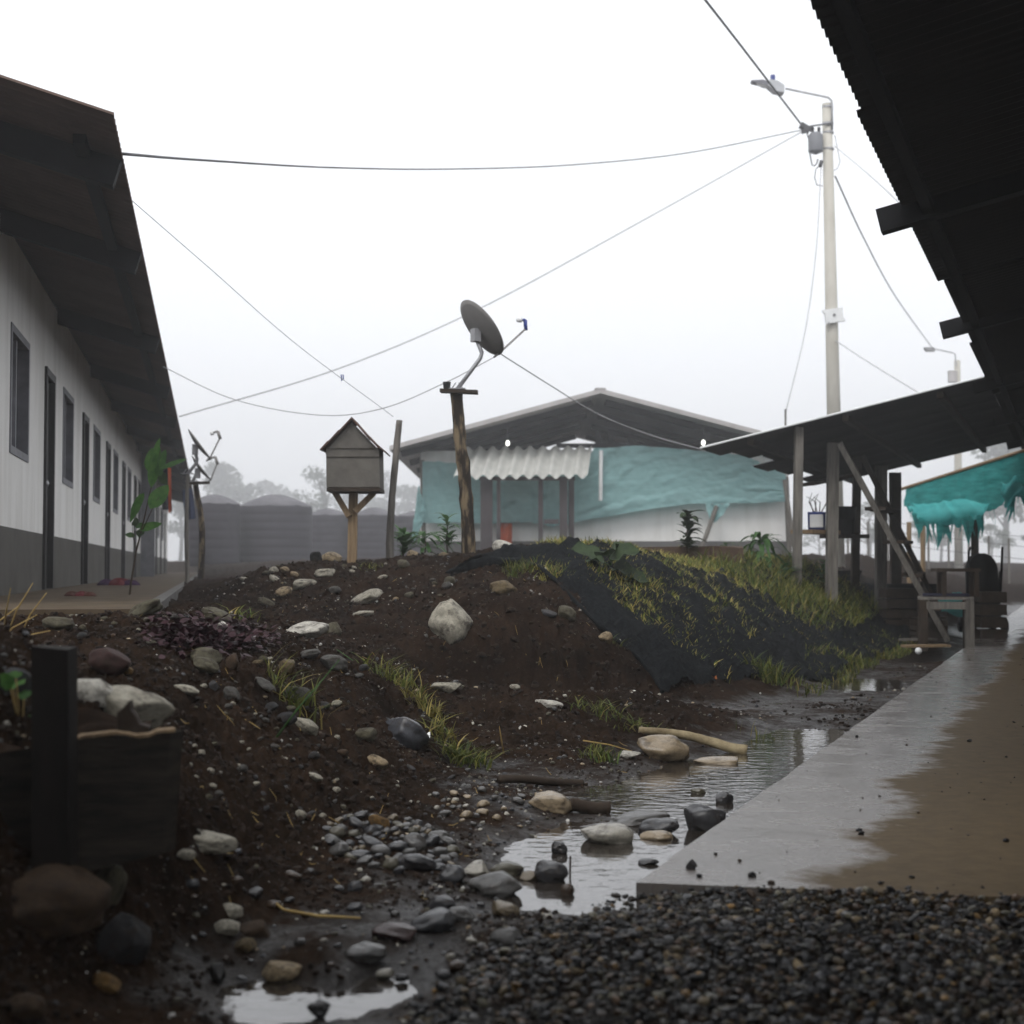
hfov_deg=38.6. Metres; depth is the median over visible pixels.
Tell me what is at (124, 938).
stone
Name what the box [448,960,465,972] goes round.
pebble
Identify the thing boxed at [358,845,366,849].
pebble
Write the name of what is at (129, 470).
window
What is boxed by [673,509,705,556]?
plant
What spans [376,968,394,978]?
pebble
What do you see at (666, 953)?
stone
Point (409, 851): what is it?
pebble
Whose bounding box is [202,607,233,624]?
stone
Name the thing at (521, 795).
pebble
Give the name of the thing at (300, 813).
pebble
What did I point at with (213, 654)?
stone
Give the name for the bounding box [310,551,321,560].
stone
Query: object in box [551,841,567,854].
stone
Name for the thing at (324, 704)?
pebble
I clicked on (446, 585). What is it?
pebble
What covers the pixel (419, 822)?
pebble
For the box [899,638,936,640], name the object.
plank
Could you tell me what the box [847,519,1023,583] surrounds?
fence
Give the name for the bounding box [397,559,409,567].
pebble
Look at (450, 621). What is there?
stone
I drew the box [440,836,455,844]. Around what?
pebble
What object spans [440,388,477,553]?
post
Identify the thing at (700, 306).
sky
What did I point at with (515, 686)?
stone
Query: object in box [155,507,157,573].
door
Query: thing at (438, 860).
pebble
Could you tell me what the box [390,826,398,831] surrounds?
pebble
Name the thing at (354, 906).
pebble
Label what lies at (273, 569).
pebble
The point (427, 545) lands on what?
plant
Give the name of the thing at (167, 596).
kerb
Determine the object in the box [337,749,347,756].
pebble
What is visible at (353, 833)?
pebble
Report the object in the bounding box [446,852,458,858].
pebble
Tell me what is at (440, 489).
shade net
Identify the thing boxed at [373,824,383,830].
pebble
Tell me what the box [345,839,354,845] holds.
pebble
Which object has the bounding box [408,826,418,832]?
pebble
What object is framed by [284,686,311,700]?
stone
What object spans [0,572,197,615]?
walkway
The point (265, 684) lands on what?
stone
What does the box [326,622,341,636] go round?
stone
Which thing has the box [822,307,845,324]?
antenna panel
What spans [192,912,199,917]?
pebble
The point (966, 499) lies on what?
shade net
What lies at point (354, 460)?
birdhouse
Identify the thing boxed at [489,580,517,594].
stone
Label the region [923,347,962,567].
utility pole
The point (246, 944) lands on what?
stone
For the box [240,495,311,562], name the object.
water tank
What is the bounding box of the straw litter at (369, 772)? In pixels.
[139,571,649,902]
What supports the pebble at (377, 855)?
on the ground at (126, 1001)
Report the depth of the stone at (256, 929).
3.54 m
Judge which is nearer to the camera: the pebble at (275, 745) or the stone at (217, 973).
the stone at (217, 973)
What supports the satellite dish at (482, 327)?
on the post at (466, 503)
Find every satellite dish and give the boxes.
[180,429,221,473]
[190,456,218,481]
[449,300,527,388]
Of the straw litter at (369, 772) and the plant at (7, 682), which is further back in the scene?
the straw litter at (369, 772)
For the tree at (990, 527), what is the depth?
148.51 m
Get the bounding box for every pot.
[443,381,450,388]
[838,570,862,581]
[839,506,856,533]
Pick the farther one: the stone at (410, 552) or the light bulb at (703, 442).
the light bulb at (703, 442)
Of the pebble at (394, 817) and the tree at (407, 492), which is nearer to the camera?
the pebble at (394, 817)
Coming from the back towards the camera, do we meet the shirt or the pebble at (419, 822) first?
the shirt
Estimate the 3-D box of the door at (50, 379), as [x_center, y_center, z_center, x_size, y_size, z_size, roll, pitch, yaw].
[-4.422,-0.304,13.832,0.145,2.060,0.770,0,-2,-12]
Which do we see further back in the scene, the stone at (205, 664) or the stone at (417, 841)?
the stone at (205, 664)
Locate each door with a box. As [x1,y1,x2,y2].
[42,366,55,589]
[80,412,89,583]
[105,441,110,578]
[121,461,125,577]
[133,475,136,576]
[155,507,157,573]
[160,508,161,573]
[164,512,165,572]
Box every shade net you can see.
[412,486,425,538]
[422,461,485,522]
[493,453,591,525]
[567,445,785,523]
[705,503,729,522]
[904,453,1023,555]
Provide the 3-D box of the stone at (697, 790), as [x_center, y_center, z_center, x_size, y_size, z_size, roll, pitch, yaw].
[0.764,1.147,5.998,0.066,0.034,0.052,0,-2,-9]
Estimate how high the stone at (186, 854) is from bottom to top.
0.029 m
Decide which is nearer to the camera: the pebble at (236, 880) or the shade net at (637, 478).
the pebble at (236, 880)
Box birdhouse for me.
[319,417,389,562]
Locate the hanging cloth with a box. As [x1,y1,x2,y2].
[501,523,511,542]
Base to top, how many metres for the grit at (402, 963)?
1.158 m
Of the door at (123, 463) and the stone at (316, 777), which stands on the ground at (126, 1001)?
the stone at (316, 777)
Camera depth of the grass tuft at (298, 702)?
5.72 m
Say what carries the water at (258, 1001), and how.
on the ground at (126, 1001)
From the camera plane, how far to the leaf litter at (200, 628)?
5.73 m
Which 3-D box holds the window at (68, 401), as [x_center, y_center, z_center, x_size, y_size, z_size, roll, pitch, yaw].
[-4.835,-0.782,15.737,0.130,1.000,1.160,0,-2,-12]
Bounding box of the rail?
[901,449,1023,490]
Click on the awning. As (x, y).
(555, 462)
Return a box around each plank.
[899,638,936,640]
[901,644,950,647]
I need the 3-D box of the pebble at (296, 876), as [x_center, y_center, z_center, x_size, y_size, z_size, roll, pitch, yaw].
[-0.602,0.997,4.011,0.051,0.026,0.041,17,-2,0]
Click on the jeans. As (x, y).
(191, 513)
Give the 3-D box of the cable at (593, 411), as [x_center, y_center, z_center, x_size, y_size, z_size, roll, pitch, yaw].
[0.970,-1.048,14.956,0.237,0.532,4.718,-1,-2,30]
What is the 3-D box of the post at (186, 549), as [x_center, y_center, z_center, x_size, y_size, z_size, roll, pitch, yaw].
[-4.221,0.260,19.009,0.080,1.513,0.074,0,-2,0]
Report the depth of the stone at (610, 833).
4.89 m
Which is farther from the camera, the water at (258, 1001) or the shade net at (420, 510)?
the shade net at (420, 510)
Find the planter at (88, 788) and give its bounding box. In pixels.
[0,645,182,870]
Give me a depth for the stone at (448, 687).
7.69 m
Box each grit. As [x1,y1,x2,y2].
[0,543,1014,1023]
[696,653,1023,888]
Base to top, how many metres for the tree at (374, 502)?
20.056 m
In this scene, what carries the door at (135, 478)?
in the row house at (88, 416)
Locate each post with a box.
[184,474,189,582]
[189,481,209,579]
[386,420,401,557]
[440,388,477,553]
[907,522,911,582]
[920,526,925,575]
[971,520,978,555]
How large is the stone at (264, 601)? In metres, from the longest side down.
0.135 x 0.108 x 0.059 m
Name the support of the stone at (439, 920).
on the ground at (126, 1001)
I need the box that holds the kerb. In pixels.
[154,574,197,610]
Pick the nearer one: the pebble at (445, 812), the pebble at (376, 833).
the pebble at (376, 833)
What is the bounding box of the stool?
[931,568,980,596]
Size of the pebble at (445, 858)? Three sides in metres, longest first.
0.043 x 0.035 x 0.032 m
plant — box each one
[0,671,30,716]
[394,524,425,556]
[401,531,453,554]
[428,513,460,553]
[571,541,648,583]
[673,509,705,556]
[737,531,793,568]
[771,562,808,576]
[812,558,824,586]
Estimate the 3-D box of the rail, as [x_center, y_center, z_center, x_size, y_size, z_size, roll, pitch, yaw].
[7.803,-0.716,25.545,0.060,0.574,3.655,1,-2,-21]
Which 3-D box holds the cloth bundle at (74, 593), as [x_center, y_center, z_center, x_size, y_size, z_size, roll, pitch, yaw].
[-2.920,0.551,9.886,0.227,0.034,0.100,0,-2,0]
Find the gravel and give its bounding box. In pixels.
[391,885,1023,1023]
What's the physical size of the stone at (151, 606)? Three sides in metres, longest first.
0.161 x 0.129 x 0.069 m
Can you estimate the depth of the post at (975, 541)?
25.44 m
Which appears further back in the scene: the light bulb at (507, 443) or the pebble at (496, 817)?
the light bulb at (507, 443)
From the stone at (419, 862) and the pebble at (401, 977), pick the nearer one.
the pebble at (401, 977)
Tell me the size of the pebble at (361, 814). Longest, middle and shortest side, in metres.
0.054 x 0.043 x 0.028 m
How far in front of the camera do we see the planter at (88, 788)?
3.17 m
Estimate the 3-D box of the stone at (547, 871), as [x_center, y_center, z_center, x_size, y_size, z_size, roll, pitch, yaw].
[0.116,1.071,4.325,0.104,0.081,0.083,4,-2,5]
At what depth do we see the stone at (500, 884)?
4.10 m
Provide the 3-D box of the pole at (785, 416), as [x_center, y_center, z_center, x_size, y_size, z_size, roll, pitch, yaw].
[5.064,-1.742,27.085,0.037,0.325,0.040,0,-2,0]
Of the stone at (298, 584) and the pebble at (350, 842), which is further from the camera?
the stone at (298, 584)
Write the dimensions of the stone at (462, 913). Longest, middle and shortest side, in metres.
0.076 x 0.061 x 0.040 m
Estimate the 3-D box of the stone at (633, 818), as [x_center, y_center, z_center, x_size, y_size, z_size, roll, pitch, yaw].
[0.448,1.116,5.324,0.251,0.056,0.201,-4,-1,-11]
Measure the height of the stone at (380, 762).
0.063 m
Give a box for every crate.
[878,588,919,627]
[909,616,947,641]
[973,592,1006,639]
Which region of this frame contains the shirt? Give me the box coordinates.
[168,468,171,511]
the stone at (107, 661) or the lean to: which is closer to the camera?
the stone at (107, 661)
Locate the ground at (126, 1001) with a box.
[0,541,1023,1023]
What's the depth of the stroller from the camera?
18.88 m
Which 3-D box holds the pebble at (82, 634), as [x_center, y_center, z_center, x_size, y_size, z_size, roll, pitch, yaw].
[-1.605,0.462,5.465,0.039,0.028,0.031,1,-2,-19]
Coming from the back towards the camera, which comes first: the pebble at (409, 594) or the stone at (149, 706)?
the pebble at (409, 594)
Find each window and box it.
[9,322,29,462]
[62,387,73,488]
[93,424,100,503]
[113,449,118,514]
[127,467,130,520]
[138,479,140,522]
[162,510,163,539]
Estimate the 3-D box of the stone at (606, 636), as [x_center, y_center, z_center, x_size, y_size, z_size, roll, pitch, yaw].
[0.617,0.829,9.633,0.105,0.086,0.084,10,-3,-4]
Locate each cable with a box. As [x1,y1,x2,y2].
[122,130,800,169]
[163,357,493,415]
[179,132,801,416]
[501,354,704,450]
[704,0,803,127]
[786,169,820,408]
[834,145,898,201]
[834,176,932,348]
[835,340,917,391]
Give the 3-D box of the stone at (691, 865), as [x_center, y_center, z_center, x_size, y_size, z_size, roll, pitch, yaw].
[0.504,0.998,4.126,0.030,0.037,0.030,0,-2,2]
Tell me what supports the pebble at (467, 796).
on the ground at (126, 1001)
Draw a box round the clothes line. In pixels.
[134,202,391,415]
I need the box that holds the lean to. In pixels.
[699,375,1014,608]
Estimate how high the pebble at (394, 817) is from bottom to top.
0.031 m
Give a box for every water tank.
[188,495,239,565]
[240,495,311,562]
[312,509,347,558]
[357,507,396,558]
[396,511,419,555]
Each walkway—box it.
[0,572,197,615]
[636,605,1023,925]
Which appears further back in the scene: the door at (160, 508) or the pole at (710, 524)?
the door at (160, 508)
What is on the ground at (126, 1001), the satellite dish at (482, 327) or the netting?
the netting
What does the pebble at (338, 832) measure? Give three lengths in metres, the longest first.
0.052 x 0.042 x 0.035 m
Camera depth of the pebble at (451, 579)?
10.89 m
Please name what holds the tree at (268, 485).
on the ground at (126, 1001)
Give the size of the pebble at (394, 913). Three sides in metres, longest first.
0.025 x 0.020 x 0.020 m
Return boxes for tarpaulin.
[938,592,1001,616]
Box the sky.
[0,0,1023,562]
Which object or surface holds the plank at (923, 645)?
on the ground at (126, 1001)
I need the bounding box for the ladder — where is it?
[837,441,949,642]
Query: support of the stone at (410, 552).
on the ground at (126, 1001)
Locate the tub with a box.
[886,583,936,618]
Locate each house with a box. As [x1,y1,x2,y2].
[0,75,195,595]
[390,388,791,555]
[811,0,1023,449]
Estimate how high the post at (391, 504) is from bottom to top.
1.354 m
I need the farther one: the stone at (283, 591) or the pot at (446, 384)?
the pot at (446, 384)
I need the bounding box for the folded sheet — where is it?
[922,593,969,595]
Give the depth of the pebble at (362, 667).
6.99 m
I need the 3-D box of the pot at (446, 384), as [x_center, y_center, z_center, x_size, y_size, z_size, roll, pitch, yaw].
[-0.555,-1.076,12.449,0.070,0.072,0.072,0,-2,0]
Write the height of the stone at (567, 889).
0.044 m
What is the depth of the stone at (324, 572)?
11.82 m
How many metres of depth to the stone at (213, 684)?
5.04 m
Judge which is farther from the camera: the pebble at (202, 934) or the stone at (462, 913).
the stone at (462, 913)
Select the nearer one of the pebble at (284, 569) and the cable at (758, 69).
the pebble at (284, 569)
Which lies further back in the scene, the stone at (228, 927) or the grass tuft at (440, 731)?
the grass tuft at (440, 731)
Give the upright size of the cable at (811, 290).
5.345 m
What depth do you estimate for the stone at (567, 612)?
9.47 m
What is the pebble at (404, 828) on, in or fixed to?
on the ground at (126, 1001)
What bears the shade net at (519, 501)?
hanging from the awning
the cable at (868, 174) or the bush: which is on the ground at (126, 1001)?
the bush
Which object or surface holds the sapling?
on the ground at (126, 1001)
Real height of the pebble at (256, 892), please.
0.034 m
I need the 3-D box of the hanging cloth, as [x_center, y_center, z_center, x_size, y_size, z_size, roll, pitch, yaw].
[-0.169,0.456,33.186,0.337,0.866,0.100,0,-2,0]
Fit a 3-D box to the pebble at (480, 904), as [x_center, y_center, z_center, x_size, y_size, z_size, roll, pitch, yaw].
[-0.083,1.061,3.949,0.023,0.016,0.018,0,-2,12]
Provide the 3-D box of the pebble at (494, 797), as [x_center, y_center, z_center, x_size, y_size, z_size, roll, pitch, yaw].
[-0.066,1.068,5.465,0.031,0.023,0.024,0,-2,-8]
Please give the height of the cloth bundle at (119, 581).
0.081 m
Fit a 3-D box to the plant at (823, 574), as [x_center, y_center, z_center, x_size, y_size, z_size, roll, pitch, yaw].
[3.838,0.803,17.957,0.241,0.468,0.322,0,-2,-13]
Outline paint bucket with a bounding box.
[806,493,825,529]
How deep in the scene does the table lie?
15.67 m
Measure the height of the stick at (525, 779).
0.084 m
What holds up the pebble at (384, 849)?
on the ground at (126, 1001)
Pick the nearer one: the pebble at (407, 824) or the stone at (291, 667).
the pebble at (407, 824)
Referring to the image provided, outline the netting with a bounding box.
[446,536,947,692]
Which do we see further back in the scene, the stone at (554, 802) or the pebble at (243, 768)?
the stone at (554, 802)
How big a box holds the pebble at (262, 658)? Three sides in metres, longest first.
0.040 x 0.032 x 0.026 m
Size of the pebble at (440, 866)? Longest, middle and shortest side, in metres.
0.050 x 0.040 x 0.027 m
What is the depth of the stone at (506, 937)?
3.44 m
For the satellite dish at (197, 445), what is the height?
0.595 m
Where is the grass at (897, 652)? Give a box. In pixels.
[751,625,916,697]
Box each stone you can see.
[0,667,30,696]
[5,993,46,1019]
[11,863,111,940]
[42,617,74,629]
[77,679,112,707]
[88,647,130,675]
[92,972,121,993]
[96,864,127,906]
[96,912,151,964]
[103,685,174,728]
[123,667,132,675]
[127,598,162,616]
[173,684,198,695]
[177,849,195,859]
[190,647,221,663]
[193,657,219,672]
[194,830,237,854]
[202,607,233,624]
[209,680,217,690]
[210,963,225,983]
[214,919,239,935]
[216,620,227,629]
[223,686,239,700]
[223,903,242,918]
[225,653,238,668]
[234,937,256,952]
[239,920,269,937]
[255,677,275,691]
[258,597,274,605]
[262,960,301,981]
[265,702,278,709]
[275,586,292,595]
[277,712,297,725]
[279,659,294,674]
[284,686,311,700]
[287,621,328,638]
[293,579,316,589]
[295,717,317,735]
[300,649,319,658]
[306,999,330,1019]
[309,772,322,781]
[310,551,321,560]
[314,569,334,576]
[319,654,347,671]
[322,552,341,561]
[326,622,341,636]
[344,941,386,964]
[351,588,382,604]
[352,611,373,615]
[355,727,376,741]
[367,754,387,768]
[369,814,389,827]
[371,922,416,942]
[386,717,429,750]
[398,853,436,871]
[403,832,426,851]
[407,550,417,555]
[410,907,456,932]
[427,894,455,909]
[428,599,472,644]
[430,682,461,692]
[439,864,466,884]
[449,906,475,921]
[464,860,488,876]
[467,870,522,898]
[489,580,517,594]
[489,861,523,875]
[489,927,521,946]
[492,540,511,549]
[492,900,519,916]
[510,684,519,689]
[520,870,536,880]
[528,790,571,814]
[534,860,568,882]
[535,699,562,708]
[541,609,556,617]
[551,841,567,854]
[558,605,575,620]
[560,883,574,895]
[581,823,633,843]
[599,631,612,643]
[608,810,669,826]
[620,750,640,758]
[637,734,689,761]
[638,817,678,832]
[638,858,658,864]
[640,830,672,839]
[662,950,682,963]
[684,803,725,831]
[686,859,695,869]
[690,788,705,793]
[693,756,737,764]
[716,791,733,802]
[812,923,855,942]
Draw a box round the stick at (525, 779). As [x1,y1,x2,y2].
[497,774,584,785]
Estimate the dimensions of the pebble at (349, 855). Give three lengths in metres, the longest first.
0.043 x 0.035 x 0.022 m
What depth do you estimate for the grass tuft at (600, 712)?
7.72 m
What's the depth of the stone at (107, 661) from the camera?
4.60 m
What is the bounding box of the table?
[917,596,974,650]
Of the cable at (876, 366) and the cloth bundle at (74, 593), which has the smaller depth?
the cloth bundle at (74, 593)
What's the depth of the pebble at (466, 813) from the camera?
5.11 m
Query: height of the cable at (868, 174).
5.619 m
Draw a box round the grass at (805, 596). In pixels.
[694,543,887,631]
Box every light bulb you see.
[506,428,509,445]
[702,428,704,444]
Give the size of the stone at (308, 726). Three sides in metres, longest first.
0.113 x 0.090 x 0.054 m
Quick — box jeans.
[182,489,195,519]
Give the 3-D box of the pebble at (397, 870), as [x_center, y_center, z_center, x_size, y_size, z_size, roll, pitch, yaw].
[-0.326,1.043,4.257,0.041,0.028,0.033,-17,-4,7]
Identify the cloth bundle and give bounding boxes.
[64,591,96,595]
[97,578,139,584]
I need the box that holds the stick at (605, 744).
[583,740,630,750]
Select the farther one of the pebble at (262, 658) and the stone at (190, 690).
the pebble at (262, 658)
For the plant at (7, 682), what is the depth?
3.30 m
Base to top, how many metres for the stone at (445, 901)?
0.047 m
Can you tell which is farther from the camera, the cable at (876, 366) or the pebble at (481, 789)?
the cable at (876, 366)
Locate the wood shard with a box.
[117,700,152,732]
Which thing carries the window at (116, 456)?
in the row house at (88, 416)
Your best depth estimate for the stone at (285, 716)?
5.31 m
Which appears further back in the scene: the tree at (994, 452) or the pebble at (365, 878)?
the tree at (994, 452)
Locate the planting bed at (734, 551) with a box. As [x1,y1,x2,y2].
[638,546,743,562]
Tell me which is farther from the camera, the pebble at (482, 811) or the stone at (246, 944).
the pebble at (482, 811)
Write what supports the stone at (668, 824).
on the ground at (126, 1001)
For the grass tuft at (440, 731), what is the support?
on the ground at (126, 1001)
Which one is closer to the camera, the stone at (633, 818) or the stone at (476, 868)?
the stone at (476, 868)
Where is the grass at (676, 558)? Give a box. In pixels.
[530,534,877,683]
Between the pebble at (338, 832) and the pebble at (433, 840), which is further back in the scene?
the pebble at (433, 840)
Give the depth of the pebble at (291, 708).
5.55 m
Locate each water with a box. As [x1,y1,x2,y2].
[214,976,416,1023]
[490,678,915,915]
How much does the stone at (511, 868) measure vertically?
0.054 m
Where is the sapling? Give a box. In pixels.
[125,438,185,594]
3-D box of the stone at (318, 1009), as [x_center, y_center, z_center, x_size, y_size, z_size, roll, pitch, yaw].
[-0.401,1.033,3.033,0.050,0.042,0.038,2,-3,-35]
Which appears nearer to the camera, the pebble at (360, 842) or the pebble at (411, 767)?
the pebble at (360, 842)
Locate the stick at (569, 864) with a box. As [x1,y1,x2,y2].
[569,856,570,872]
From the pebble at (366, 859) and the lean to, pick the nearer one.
the pebble at (366, 859)
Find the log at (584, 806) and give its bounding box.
[570,797,610,813]
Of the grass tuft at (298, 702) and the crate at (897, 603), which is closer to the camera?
the grass tuft at (298, 702)
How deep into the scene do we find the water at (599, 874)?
5.71 m
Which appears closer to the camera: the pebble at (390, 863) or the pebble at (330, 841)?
the pebble at (390, 863)
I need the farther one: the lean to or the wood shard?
the lean to
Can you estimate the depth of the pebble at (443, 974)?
3.26 m
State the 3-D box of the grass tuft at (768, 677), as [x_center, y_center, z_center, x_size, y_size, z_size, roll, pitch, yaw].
[1.873,1.139,10.764,0.533,0.297,0.549,0,-2,0]
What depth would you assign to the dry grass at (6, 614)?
4.99 m
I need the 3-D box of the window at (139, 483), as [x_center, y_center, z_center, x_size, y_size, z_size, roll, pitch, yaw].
[-8.158,-0.177,31.785,0.130,1.000,1.160,0,-2,-12]
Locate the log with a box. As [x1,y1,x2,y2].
[638,727,747,753]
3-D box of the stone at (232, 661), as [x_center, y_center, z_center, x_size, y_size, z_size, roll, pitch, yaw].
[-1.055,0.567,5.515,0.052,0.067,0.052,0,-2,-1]
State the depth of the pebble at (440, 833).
4.65 m
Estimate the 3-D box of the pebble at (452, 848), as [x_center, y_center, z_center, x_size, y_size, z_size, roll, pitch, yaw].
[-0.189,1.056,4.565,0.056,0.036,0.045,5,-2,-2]
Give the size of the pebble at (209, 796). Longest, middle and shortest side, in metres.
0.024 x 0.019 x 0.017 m
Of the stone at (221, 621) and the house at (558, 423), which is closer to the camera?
the stone at (221, 621)
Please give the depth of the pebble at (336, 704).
6.22 m
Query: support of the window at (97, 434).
in the row house at (88, 416)
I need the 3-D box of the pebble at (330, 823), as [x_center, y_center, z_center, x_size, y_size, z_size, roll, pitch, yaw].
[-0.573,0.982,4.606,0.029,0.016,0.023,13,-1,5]
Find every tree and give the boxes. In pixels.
[168,500,184,560]
[201,461,263,503]
[256,479,313,511]
[294,464,331,511]
[328,470,400,511]
[382,484,419,514]
[844,502,888,555]
[911,521,965,561]
[971,443,1023,562]
[979,523,1023,557]
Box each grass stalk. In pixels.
[276,660,338,737]
[499,726,503,753]
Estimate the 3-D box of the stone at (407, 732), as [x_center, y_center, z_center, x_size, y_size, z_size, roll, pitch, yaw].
[-0.466,0.974,6.401,0.213,0.145,0.171,31,-8,-9]
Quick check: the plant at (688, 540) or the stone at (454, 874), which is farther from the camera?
the plant at (688, 540)
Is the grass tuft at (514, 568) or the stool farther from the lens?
the stool
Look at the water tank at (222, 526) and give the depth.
57.15 m
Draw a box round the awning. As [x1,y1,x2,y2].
[454,445,591,549]
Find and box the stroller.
[957,547,1008,632]
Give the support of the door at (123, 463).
in the row house at (88, 416)
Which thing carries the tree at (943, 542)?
on the ground at (126, 1001)
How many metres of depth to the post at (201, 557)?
20.99 m
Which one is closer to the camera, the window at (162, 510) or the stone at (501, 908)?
the stone at (501, 908)
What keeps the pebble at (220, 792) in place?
on the ground at (126, 1001)
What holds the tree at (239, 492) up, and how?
on the ground at (126, 1001)
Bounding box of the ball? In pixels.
[915,647,921,654]
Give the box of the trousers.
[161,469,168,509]
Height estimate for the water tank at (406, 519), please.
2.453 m
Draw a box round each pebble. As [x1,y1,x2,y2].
[77,632,86,637]
[78,624,86,630]
[186,879,199,888]
[190,935,196,940]
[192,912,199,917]
[197,931,206,936]
[206,794,212,798]
[215,790,223,795]
[225,703,232,708]
[230,876,243,886]
[236,975,247,981]
[237,764,247,771]
[248,886,262,898]
[252,660,263,664]
[259,656,267,661]
[265,900,281,908]
[269,566,278,573]
[269,575,278,581]
[271,744,279,748]
[280,566,289,571]
[284,897,294,902]
[285,870,301,880]
[287,706,295,711]
[290,571,298,576]
[294,938,305,945]
[295,810,306,818]
[307,810,316,814]
[308,751,319,759]
[319,813,326,817]
[319,910,329,914]
[320,701,329,708]
[322,826,330,831]
[323,833,342,844]
[325,838,334,845]
[326,962,334,965]
[327,821,333,826]
[329,586,340,593]
[329,826,345,837]
[329,842,348,856]
[331,700,341,706]
[333,787,340,792]
[333,942,341,946]
[334,885,344,890]
[335,817,343,822]
[336,824,347,830]
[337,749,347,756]
[344,852,356,859]
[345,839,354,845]
[346,903,363,910]
[347,830,360,836]
[347,881,362,891]
[348,817,363,828]
[349,849,371,858]
[353,811,368,817]
[353,835,361,839]
[355,673,363,677]
[356,855,372,864]
[357,709,366,716]
[357,840,365,844]
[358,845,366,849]
[359,664,368,670]
[359,876,370,881]
[362,836,381,846]
[363,825,378,832]
[367,862,379,868]
[371,844,390,855]
[372,831,381,836]
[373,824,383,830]
[373,853,382,858]
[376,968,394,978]
[378,834,387,838]
[381,828,390,834]
[382,858,398,869]
[387,814,397,820]
[387,840,408,850]
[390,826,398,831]
[390,910,399,916]
[392,831,401,835]
[393,866,405,874]
[395,974,407,981]
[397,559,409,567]
[402,826,409,831]
[402,848,416,854]
[403,822,412,826]
[404,592,413,597]
[407,764,415,770]
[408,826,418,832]
[413,819,422,825]
[418,827,427,832]
[424,823,434,830]
[425,834,440,846]
[426,854,435,858]
[428,830,448,837]
[432,792,439,796]
[432,847,447,855]
[434,858,443,863]
[434,863,444,870]
[434,970,451,979]
[438,810,451,815]
[439,855,451,862]
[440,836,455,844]
[442,582,451,588]
[444,576,455,583]
[445,953,454,959]
[446,844,459,852]
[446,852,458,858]
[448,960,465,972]
[450,790,458,795]
[460,810,472,817]
[463,794,471,798]
[466,937,476,943]
[476,808,488,815]
[477,786,486,791]
[477,800,489,807]
[477,902,484,906]
[490,795,497,800]
[492,814,501,819]
[511,797,523,804]
[517,793,526,798]
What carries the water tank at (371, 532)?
on the ground at (126, 1001)
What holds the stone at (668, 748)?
on the ground at (126, 1001)
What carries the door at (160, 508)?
in the row house at (88, 416)
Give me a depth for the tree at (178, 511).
219.85 m
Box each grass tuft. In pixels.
[219,604,261,621]
[263,647,341,729]
[347,647,435,693]
[356,562,382,570]
[396,678,449,722]
[419,712,468,748]
[429,735,510,769]
[496,556,533,577]
[559,690,628,719]
[578,741,621,764]
[597,709,675,732]
[737,649,800,687]
[740,721,781,740]
[817,641,875,669]
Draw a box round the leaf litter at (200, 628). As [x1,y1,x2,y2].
[133,606,281,661]
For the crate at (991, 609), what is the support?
on the concrete walkway at (822, 801)
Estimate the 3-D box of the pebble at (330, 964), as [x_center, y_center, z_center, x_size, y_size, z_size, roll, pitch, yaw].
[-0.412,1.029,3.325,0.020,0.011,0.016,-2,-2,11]
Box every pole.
[599,450,602,500]
[700,505,717,545]
[750,74,844,566]
[782,479,792,544]
[784,409,786,425]
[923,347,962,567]
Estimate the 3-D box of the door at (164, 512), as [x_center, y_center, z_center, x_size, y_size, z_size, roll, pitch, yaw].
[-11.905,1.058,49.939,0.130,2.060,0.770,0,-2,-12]
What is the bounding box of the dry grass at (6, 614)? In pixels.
[0,583,50,634]
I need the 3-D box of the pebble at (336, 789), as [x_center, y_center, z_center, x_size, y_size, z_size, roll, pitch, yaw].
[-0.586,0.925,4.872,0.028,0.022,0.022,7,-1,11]
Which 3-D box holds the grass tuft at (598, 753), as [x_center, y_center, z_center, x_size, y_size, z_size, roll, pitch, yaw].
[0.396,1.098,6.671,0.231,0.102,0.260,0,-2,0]
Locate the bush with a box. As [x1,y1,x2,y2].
[802,527,825,554]
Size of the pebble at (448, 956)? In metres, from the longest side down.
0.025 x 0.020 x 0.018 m
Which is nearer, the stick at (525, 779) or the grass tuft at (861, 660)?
the stick at (525, 779)
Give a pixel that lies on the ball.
(918, 650)
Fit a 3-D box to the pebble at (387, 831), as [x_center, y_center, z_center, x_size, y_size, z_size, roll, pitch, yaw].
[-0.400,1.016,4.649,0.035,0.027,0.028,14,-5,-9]
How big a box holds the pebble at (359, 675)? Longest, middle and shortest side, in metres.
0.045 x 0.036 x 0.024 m
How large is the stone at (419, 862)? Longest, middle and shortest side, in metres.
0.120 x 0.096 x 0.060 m

